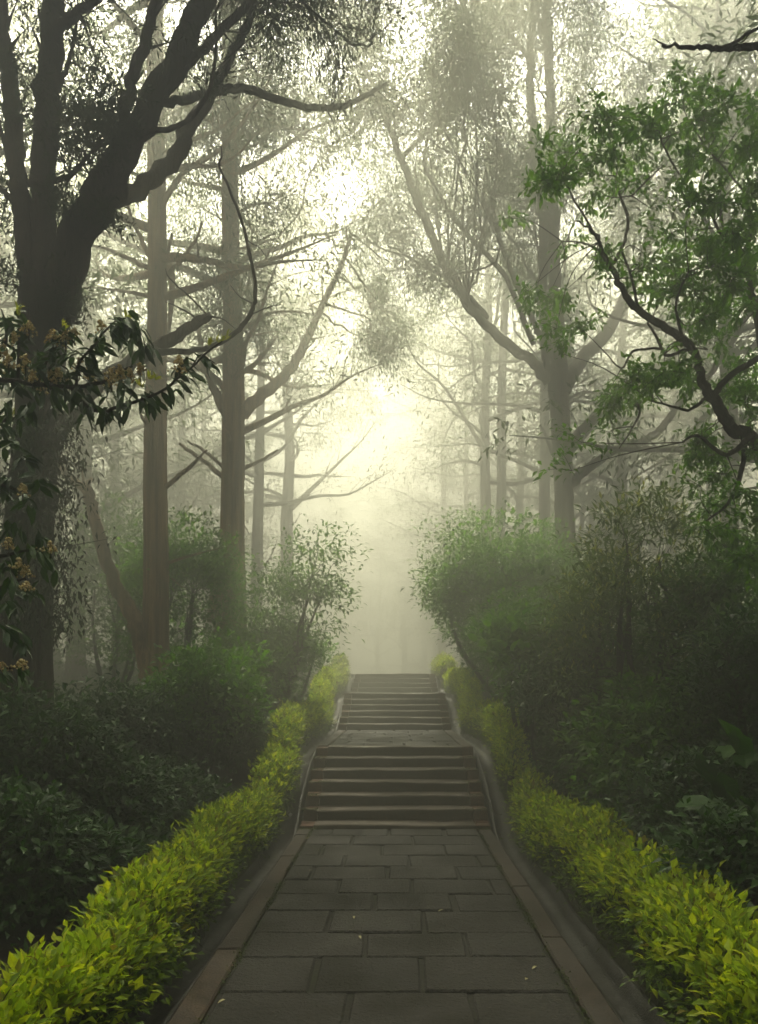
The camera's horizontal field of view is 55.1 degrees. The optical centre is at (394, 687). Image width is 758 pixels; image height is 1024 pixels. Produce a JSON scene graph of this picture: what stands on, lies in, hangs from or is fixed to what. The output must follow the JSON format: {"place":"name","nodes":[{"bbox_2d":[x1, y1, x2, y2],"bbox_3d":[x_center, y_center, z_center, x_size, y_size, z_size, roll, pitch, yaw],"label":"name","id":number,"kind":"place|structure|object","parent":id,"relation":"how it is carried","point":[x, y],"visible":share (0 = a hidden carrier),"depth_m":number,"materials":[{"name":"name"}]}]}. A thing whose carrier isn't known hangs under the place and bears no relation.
{"place":"outdoors","nodes":[
{"label":"outdoors","id":0,"kind":"place"},
{"bbox_2d":[0,668,753,1023],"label":"ground","id":1,"kind":"structure","parent":0,"point":[38,932],"depth_m":5.02,"materials":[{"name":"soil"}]},
{"bbox_2d":[0,764,132,931],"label":"dark bush","id":2,"kind":"object","parent":1,"relation":"on","point":[33,833],"visible":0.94,"depth_m":4.71,"materials":[{"name":"green plant"}]},
{"bbox_2d":[0,669,138,827],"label":"dark bush","id":3,"kind":"object","parent":1,"relation":"on","point":[24,736],"visible":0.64,"depth_m":5.93,"materials":[{"name":"green plant"}]},
{"bbox_2d":[0,300,138,614],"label":"tree","id":4,"kind":"object","parent":1,"relation":"on","point":[73,496],"visible":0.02,"depth_m":21.46,"materials":[{"name":"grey plant"}]},
{"bbox_2d":[0,157,139,546],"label":"tree","id":5,"kind":"object","parent":1,"relation":"on","point":[101,478],"visible":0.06,"depth_m":26.71,"materials":[{"name":"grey plant"}]},
{"bbox_2d":[1,808,166,921],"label":"dark bush","id":6,"kind":"object","parent":1,"relation":"on","point":[129,850],"visible":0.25,"depth_m":5.14,"materials":[{"name":"green plant"}]},
{"bbox_2d":[0,0,180,423],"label":"tree","id":7,"kind":"object","parent":1,"relation":"on","point":[6,305],"visible":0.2,"depth_m":11.68,"materials":[{"name":"grey plant"}]},
{"bbox_2d":[0,0,189,508],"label":"tree","id":8,"kind":"object","parent":1,"relation":"on","point":[12,29],"visible":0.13,"depth_m":16.19,"materials":[{"name":"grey plant"}]},
{"bbox_2d":[2,727,193,873],"bbox_3d":[-2.804,1.058,6.418,2.216,1.398,1.831,0,0,0],"label":"dark bush","id":9,"kind":"object","parent":1,"relation":"on","point":[140,793],"visible":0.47,"depth_m":6.22,"materials":[{"name":"green plant"}]},
{"bbox_2d":[0,273,218,670],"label":"tree","id":10,"kind":"object","parent":1,"relation":"on","point":[101,494],"visible":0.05,"depth_m":24.06,"materials":[{"name":"grey plant"}]},
{"bbox_2d":[0,300,230,690],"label":"flowering shrub","id":11,"kind":"object","parent":1,"relation":"on","point":[122,331],"visible":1,"depth_m":3.85,"materials":[{"name":"green plant"}]},
{"bbox_2d":[52,489,186,692],"bbox_3d":[-5.842,-1.721,15.021,3.205,4.822,2.851,0,0,0],"label":"green bush","id":12,"kind":"object","parent":1,"relation":"on","point":[93,632],"visible":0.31,"depth_m":14.73,"materials":[{"name":"green plant"}]},
{"bbox_2d":[0,225,253,654],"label":"tree","id":13,"kind":"object","parent":1,"relation":"on","point":[3,464],"visible":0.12,"depth_m":17.40,"materials":[{"name":"grey plant"}]},
{"bbox_2d":[66,395,197,609],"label":"tree","id":14,"kind":"object","parent":1,"relation":"on","point":[140,464],"visible":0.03,"depth_m":37.42,"materials":[{"name":"grey plant"}]},
{"bbox_2d":[54,665,214,768],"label":"dark bush","id":15,"kind":"object","parent":1,"relation":"on","point":[144,721],"visible":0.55,"depth_m":8.13,"materials":[{"name":"green plant"}]},
{"bbox_2d":[0,32,269,680],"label":"tree","id":16,"kind":"object","parent":1,"relation":"on","point":[74,667],"visible":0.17,"depth_m":18.72,"materials":[{"name":"grey plant"}]},
{"bbox_2d":[0,86,270,669],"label":"tree","id":17,"kind":"object","parent":1,"relation":"on","point":[112,442],"visible":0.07,"depth_m":23.84,"materials":[{"name":"grey plant"}]},
{"bbox_2d":[59,356,220,670],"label":"tree","id":18,"kind":"object","parent":1,"relation":"on","point":[140,467],"visible":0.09,"depth_m":29.08,"materials":[{"name":"grey plant"}]},
{"bbox_2d":[57,257,278,665],"bbox_3d":[-8.085,-8.081,26.162,7.910,15.686,9.395,0,0,3],"label":"tree","id":19,"kind":"object","parent":1,"relation":"on","point":[182,431],"visible":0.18,"depth_m":26.52,"materials":[{"name":"grey plant"}]},
{"bbox_2d":[0,652,350,1023],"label":"golden hedge","id":20,"kind":"object","parent":1,"relation":"on","point":[82,965],"visible":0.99,"depth_m":4.07,"materials":[{"name":"green plant"}]},
{"bbox_2d":[81,502,272,671],"bbox_3d":[-3.931,-1.233,13.310,3.307,4.209,3.026,0,0,0],"label":"green bush","id":21,"kind":"object","parent":1,"relation":"on","point":[199,567],"visible":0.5,"depth_m":13.03,"materials":[{"name":"green plant"}]},
{"bbox_2d":[85,427,270,646],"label":"tree","id":22,"kind":"object","parent":1,"relation":"on","point":[191,519],"visible":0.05,"depth_m":32.84,"materials":[{"name":"grey plant"}]},
{"bbox_2d":[125,744,260,843],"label":"dark bush","id":23,"kind":"object","parent":1,"relation":"on","point":[199,790],"visible":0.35,"depth_m":7.20,"materials":[{"name":"green plant"}]},
{"bbox_2d":[0,0,389,735],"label":"pale barked tree","id":24,"kind":"object","parent":1,"relation":"on","point":[148,626],"visible":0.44,"depth_m":12.04,"materials":[{"name":"brown plant"}]},
{"bbox_2d":[121,625,286,772],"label":"green bush","id":25,"kind":"object","parent":1,"relation":"on","point":[199,685],"visible":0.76,"depth_m":9.09,"materials":[{"name":"green plant"}]},
{"bbox_2d":[140,697,283,775],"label":"dark bush","id":26,"kind":"object","parent":1,"relation":"on","point":[195,746],"visible":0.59,"depth_m":9.00,"materials":[{"name":"green plant"}]},
{"bbox_2d":[108,272,316,663],"bbox_3d":[-8.626,-10.502,34.666,10.954,19.842,8.916,0,0,-30],"label":"tree","id":27,"kind":"object","parent":1,"relation":"on","point":[247,506],"visible":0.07,"depth_m":33.94,"materials":[{"name":"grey plant"}]},
{"bbox_2d":[0,0,432,774],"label":"cedar tree","id":28,"kind":"object","parent":1,"relation":"on","point":[52,254],"visible":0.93,"depth_m":6.94,"materials":[{"name":"brown plant"}]},
{"bbox_2d":[0,402,116,708],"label":"climbing plant","id":29,"kind":"object","parent":28,"relation":"attached to","point":[36,626],"visible":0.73,"depth_m":6.65,"materials":[{"name":"green plant"}]},
{"bbox_2d":[6,0,440,696],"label":"pale barked tree","id":30,"kind":"object","parent":1,"relation":"on","point":[236,408],"visible":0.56,"depth_m":15.38,"materials":[{"name":"brown plant"}]},
{"bbox_2d":[118,675,354,1023],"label":"drain channel","id":31,"kind":"object","parent":1,"relation":"on","point":[258,871],"visible":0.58,"depth_m":5.85,"materials":[{"name":"grey concrete"}]},
{"bbox_2d":[184,621,313,711],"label":"green bush","id":32,"kind":"object","parent":1,"relation":"on","point":[277,655],"visible":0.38,"depth_m":12.07,"materials":[{"name":"green plant"}]},
{"bbox_2d":[172,416,334,626],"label":"tree","id":33,"kind":"object","parent":1,"relation":"on","point":[271,516],"visible":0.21,"depth_m":34.18,"materials":[{"name":"grey plant"}]},
{"bbox_2d":[109,141,417,632],"bbox_3d":[-4.117,-9.213,23.652,9.933,17.789,8.532,0,0,0],"label":"misty tree","id":34,"kind":"object","parent":1,"relation":"on","point":[259,503],"visible":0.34,"depth_m":23.80,"materials":[{"name":"grey plant"}]},
{"bbox_2d":[238,683,309,726],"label":"dark bush","id":35,"kind":"object","parent":1,"relation":"on","point":[276,704],"visible":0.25,"depth_m":12.23,"materials":[{"name":"green plant"}]},
{"bbox_2d":[167,224,395,633],"bbox_3d":[-4.884,-9.729,28.864,9.982,18.589,8.852,0,0,0],"label":"misty tree","id":36,"kind":"object","parent":1,"relation":"on","point":[288,475],"visible":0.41,"depth_m":28.75,"materials":[{"name":"grey plant"}]},
{"bbox_2d":[222,596,344,706],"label":"green bush","id":37,"kind":"object","parent":1,"relation":"on","point":[311,656],"visible":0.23,"depth_m":13.13,"materials":[{"name":"green plant"}]},
{"bbox_2d":[217,514,373,729],"bbox_3d":[-1.802,-1.088,12.877,2.886,4.128,2.636,0,0,0],"label":"arching shrub","id":38,"kind":"object","parent":1,"relation":"on","point":[304,591],"visible":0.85,"depth_m":12.55,"materials":[{"name":"green plant"}]},
{"bbox_2d":[263,500,387,670],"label":"tree","id":39,"kind":"object","parent":1,"relation":"on","point":[331,516],"visible":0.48,"depth_m":52.00,"materials":[{"name":"grey plant"}]},
{"bbox_2d":[295,465,395,654],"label":"tree","id":40,"kind":"object","parent":1,"relation":"on","point":[342,646],"visible":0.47,"depth_m":58.02,"materials":[{"name":"grey plant"}]},
{"bbox_2d":[0,657,750,951],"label":"undergrowth","id":41,"kind":"object","parent":1,"relation":"on","point":[13,925],"visible":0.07,"depth_m":16.57,"materials":[{"name":"green plant"}]},
{"bbox_2d":[320,527,437,673],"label":"tree","id":42,"kind":"object","parent":1,"relation":"on","point":[378,668],"visible":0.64,"depth_m":53.60,"materials":[{"name":"grey plant"}]},
{"bbox_2d":[167,692,621,1023],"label":"kerb","id":43,"kind":"structure","parent":1,"relation":"on","point":[203,993],"depth_m":4.52,"materials":[{"name":"grey stone"}]},
{"bbox_2d":[338,483,451,673],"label":"tree","id":44,"kind":"object","parent":1,"relation":"on","point":[403,640],"visible":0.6,"depth_m":49.67,"materials":[{"name":"grey plant"}]},
{"bbox_2d":[376,464,460,673],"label":"tree","id":45,"kind":"object","parent":1,"relation":"on","point":[424,652],"visible":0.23,"depth_m":59.72,"materials":[{"name":"grey plant"}]},
{"bbox_2d":[386,520,463,673],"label":"tree","id":46,"kind":"object","parent":1,"relation":"on","point":[435,652],"visible":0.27,"depth_m":51.96,"materials":[{"name":"grey plant"}]},
{"bbox_2d":[335,299,529,654],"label":"misty tree","id":47,"kind":"object","parent":1,"relation":"on","point":[441,645],"visible":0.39,"depth_m":37.94,"materials":[{"name":"grey plant"}]},
{"bbox_2d":[428,651,458,679],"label":"golden hedge","id":48,"kind":"object","parent":1,"relation":"on","point":[438,668],"visible":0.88,"depth_m":19.73,"materials":[{"name":"green plant"}]},
{"bbox_2d":[361,455,528,665],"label":"tree","id":49,"kind":"object","parent":1,"relation":"on","point":[411,596],"visible":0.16,"depth_m":42.23,"materials":[{"name":"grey plant"}]},
{"bbox_2d":[378,238,553,667],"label":"misty tree","id":50,"kind":"object","parent":1,"relation":"on","point":[466,485],"visible":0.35,"depth_m":33.97,"materials":[{"name":"grey plant"}]},
{"bbox_2d":[407,499,534,690],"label":"leafy bush","id":51,"kind":"object","parent":1,"relation":"on","point":[456,543],"visible":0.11,"depth_m":17.37,"materials":[{"name":"green plant"}]},
{"bbox_2d":[457,641,500,692],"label":"green bush","id":52,"kind":"object","parent":1,"relation":"on","point":[482,673],"visible":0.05,"depth_m":16.00,"materials":[{"name":"green plant"}]},
{"bbox_2d":[406,313,554,665],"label":"tree","id":53,"kind":"object","parent":1,"relation":"on","point":[478,498],"visible":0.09,"depth_m":41.77,"materials":[{"name":"grey plant"}]},
{"bbox_2d":[442,665,538,802],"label":"golden hedge","id":54,"kind":"object","parent":1,"relation":"on","point":[500,731],"visible":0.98,"depth_m":10.25,"materials":[{"name":"green plant"}]},
{"bbox_2d":[457,629,524,710],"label":"green bush","id":55,"kind":"object","parent":1,"relation":"on","point":[486,663],"visible":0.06,"depth_m":12.50,"materials":[{"name":"green plant"}]},
{"bbox_2d":[346,107,654,664],"bbox_3d":[3.194,-9.967,24.145,9.639,19.302,10.174,0,0,0],"label":"misty tree","id":56,"kind":"object","parent":1,"relation":"on","point":[487,482],"visible":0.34,"depth_m":23.91,"materials":[{"name":"grey plant"}]},
{"bbox_2d":[400,498,632,707],"bbox_3d":[2.422,-1.363,14.237,4.311,4.372,4.367,0,0,26],"label":"leafy bush","id":57,"kind":"object","parent":1,"relation":"on","point":[482,582],"visible":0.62,"depth_m":13.54,"materials":[{"name":"green plant"}]},
{"bbox_2d":[287,0,757,586],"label":"forked tree","id":58,"kind":"object","parent":1,"relation":"on","point":[455,92],"visible":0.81,"depth_m":15.60,"materials":[{"name":"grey plant"}]},
{"bbox_2d":[396,273,648,599],"bbox_3d":[5.529,-8.648,30.253,10.007,16.709,8.426,0,0,42],"label":"tree","id":59,"kind":"object","parent":1,"relation":"on","point":[519,509],"visible":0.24,"depth_m":30.68,"materials":[{"name":"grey plant"}]},
{"bbox_2d":[455,462,597,597],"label":"tree","id":60,"kind":"object","parent":1,"relation":"on","point":[532,491],"visible":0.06,"depth_m":35.72,"materials":[{"name":"grey plant"}]},
{"bbox_2d":[468,607,588,757],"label":"broad leaf shrub","id":61,"kind":"object","parent":1,"relation":"on","point":[504,648],"visible":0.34,"depth_m":9.37,"materials":[{"name":"green plant"}]},
{"bbox_2d":[449,569,614,742],"bbox_3d":[1.922,-0.319,10.244,2.610,2.590,2.812,0,0,-26],"label":"leafy bush","id":62,"kind":"object","parent":1,"relation":"on","point":[480,632],"visible":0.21,"depth_m":10.05,"materials":[{"name":"green plant"}]},
{"bbox_2d":[376,79,704,610],"bbox_3d":[4.128,-9.275,22.182,9.354,17.957,9.117,0,0,0],"label":"misty tree","id":63,"kind":"object","parent":1,"relation":"on","point":[544,495],"visible":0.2,"depth_m":21.88,"materials":[{"name":"grey plant"}]},
{"bbox_2d":[487,645,613,798],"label":"dark bush","id":64,"kind":"object","parent":1,"relation":"on","point":[526,706],"visible":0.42,"depth_m":8.33,"materials":[{"name":"green plant"}]},
{"bbox_2d":[435,676,670,1023],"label":"drain channel","id":65,"kind":"object","parent":1,"relation":"on","point":[627,1001],"visible":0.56,"depth_m":5.46,"materials":[{"name":"grey concrete"}]},
{"bbox_2d":[455,210,668,563],"bbox_3d":[5.936,-8.873,26.431,7.739,17.221,9.507,0,0,10],"label":"tree","id":66,"kind":"object","parent":1,"relation":"on","point":[575,491],"visible":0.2,"depth_m":26.25,"materials":[{"name":"grey plant"}]},
{"bbox_2d":[471,380,664,646],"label":"tree","id":67,"kind":"object","parent":1,"relation":"on","point":[583,515],"visible":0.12,"depth_m":30.25,"materials":[{"name":"grey plant"}]},
{"bbox_2d":[512,692,638,809],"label":"dark bush","id":68,"kind":"object","parent":1,"relation":"on","point":[558,786],"visible":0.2,"depth_m":8.02,"materials":[{"name":"green plant"}]},
{"bbox_2d":[517,548,668,777],"bbox_3d":[2.479,-0.198,9.040,2.017,3.141,1.885,0,0,0],"label":"yellow tipped shrub","id":69,"kind":"object","parent":1,"relation":"on","point":[607,626],"visible":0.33,"depth_m":8.75,"materials":[{"name":"green plant"}]},
{"bbox_2d":[511,630,684,771],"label":"green bush","id":70,"kind":"object","parent":1,"relation":"on","point":[609,672],"visible":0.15,"depth_m":8.31,"materials":[{"name":"green plant"}]},
{"bbox_2d":[443,2,757,625],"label":"tree","id":71,"kind":"object","parent":1,"relation":"on","point":[588,402],"visible":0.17,"depth_m":22.76,"materials":[{"name":"grey plant"}]},
{"bbox_2d":[509,228,696,595],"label":"tree","id":72,"kind":"object","parent":1,"relation":"on","point":[588,520],"visible":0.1,"depth_m":35.87,"materials":[{"name":"grey plant"}]},
{"bbox_2d":[460,0,757,501],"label":"tree","id":73,"kind":"object","parent":1,"relation":"on","point":[742,62],"visible":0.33,"depth_m":12.83,"materials":[{"name":"green plant"}]},
{"bbox_2d":[498,57,757,592],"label":"leafy tree","id":74,"kind":"object","parent":1,"relation":"on","point":[744,260],"visible":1,"depth_m":6.26,"materials":[{"name":"green plant"}]},
{"bbox_2d":[500,764,757,1023],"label":"golden hedge","id":75,"kind":"object","parent":1,"relation":"on","point":[665,902],"visible":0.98,"depth_m":3.99,"materials":[{"name":"green plant"}]},
{"bbox_2d":[515,474,747,823],"bbox_3d":[2.662,-0.403,8.230,2.655,4.122,2.501,0,0,0],"label":"yellow tipped shrub","id":76,"kind":"object","parent":1,"relation":"on","point":[622,582],"visible":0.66,"depth_m":7.96,"materials":[{"name":"green plant"}]},
{"bbox_2d":[524,339,753,657],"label":"tree","id":77,"kind":"object","parent":1,"relation":"on","point":[636,499],"visible":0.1,"depth_m":27.25,"materials":[{"name":"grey plant"}]},
{"bbox_2d":[573,310,704,644],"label":"tree","id":78,"kind":"object","parent":1,"relation":"on","point":[632,488],"visible":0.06,"depth_m":32.95,"materials":[{"name":"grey plant"}]},
{"bbox_2d":[542,665,756,850],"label":"green bush","id":79,"kind":"object","parent":1,"relation":"on","point":[606,760],"visible":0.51,"depth_m":6.77,"materials":[{"name":"green plant"}]},
{"bbox_2d":[542,0,757,609],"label":"misty tree","id":80,"kind":"object","parent":1,"relation":"on","point":[734,412],"visible":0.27,"depth_m":15.42,"materials":[{"name":"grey plant"}]},
{"bbox_2d":[550,245,757,646],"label":"tree","id":81,"kind":"object","parent":1,"relation":"on","point":[670,483],"visible":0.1,"depth_m":27.45,"materials":[{"name":"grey plant"}]},
{"bbox_2d":[567,127,757,572],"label":"tree","id":82,"kind":"object","parent":1,"relation":"on","point":[700,413],"visible":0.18,"depth_m":22.08,"materials":[{"name":"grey plant"}]},
{"bbox_2d":[584,728,757,860],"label":"dark bush","id":83,"kind":"object","parent":1,"relation":"on","point":[677,783],"visible":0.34,"depth_m":5.34,"materials":[{"name":"green plant"}]},
{"bbox_2d":[610,558,739,661],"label":"green bush","id":84,"kind":"object","parent":1,"relation":"on","point":[641,626],"visible":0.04,"depth_m":12.53,"materials":[{"name":"green plant"}]},
{"bbox_2d":[609,509,757,774],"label":"green bush","id":85,"kind":"object","parent":1,"relation":"on","point":[678,615],"visible":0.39,"depth_m":7.42,"materials":[{"name":"green plant"}]},
{"bbox_2d":[628,420,757,607],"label":"tree","id":86,"kind":"object","parent":1,"relation":"on","point":[743,477],"visible":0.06,"depth_m":29.78,"materials":[{"name":"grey plant"}]},
{"bbox_2d":[631,789,757,952],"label":"dark bush","id":87,"kind":"object","parent":1,"relation":"on","point":[733,840],"visible":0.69,"depth_m":4.15,"materials":[{"name":"green plant"}]},
{"bbox_2d":[639,598,757,804],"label":"dark bush","id":88,"kind":"object","parent":1,"relation":"on","point":[733,693],"visible":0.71,"depth_m":6.07,"materials":[{"name":"green plant"}]},
{"bbox_2d":[653,27,757,52],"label":"overhanging tree","id":89,"kind":"object","parent":1,"relation":"on","point":[734,45],"visible":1,"depth_m":4.99,"materials":[{"name":"brown plant"}]},
{"bbox_2d":[673,718,757,856],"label":"broad leaf plant","id":90,"kind":"object","parent":1,"relation":"on","point":[741,745],"visible":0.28,"depth_m":4.87,"materials":[{"name":"green plant"}]},
{"bbox_2d":[684,495,757,657],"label":"dark bush","id":91,"kind":"object","parent":1,"relation":"on","point":[751,576],"visible":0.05,"depth_m":9.54,"materials":[{"name":"green plant"}]},
{"bbox_2d":[689,0,757,140],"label":"tree","id":92,"kind":"object","parent":1,"relation":"on","point":[753,17],"visible":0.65,"depth_m":8.26,"materials":[{"name":"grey plant"}]},
{"bbox_2d":[0,0,757,673],"label":"sky","id":93,"kind":"structure","parent":0,"point":[358,656],"materials":[{"name":"white"}]},
{"bbox_2d":[201,675,586,1023],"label":"path","id":94,"kind":"structure","parent":0,"point":[471,952],"depth_m":4.56,"materials":[{"name":"grey stone"}]},
{"bbox_2d":[299,745,489,830],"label":"stone steps","id":95,"kind":"structure","parent":94,"relation":"on","point":[397,787],"depth_m":9.11,"materials":[{"name":"grey stone"}]},
{"bbox_2d":[338,693,450,730],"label":"stone steps","id":96,"kind":"structure","parent":94,"relation":"on","point":[395,711],"depth_m":14.58,"materials":[{"name":"grey stone"}]},
{"bbox_2d":[351,673,437,692],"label":"stone steps","id":97,"kind":"structure","parent":94,"relation":"on","point":[400,683],"depth_m":18.67,"materials":[{"name":"grey stone"}]}
]}

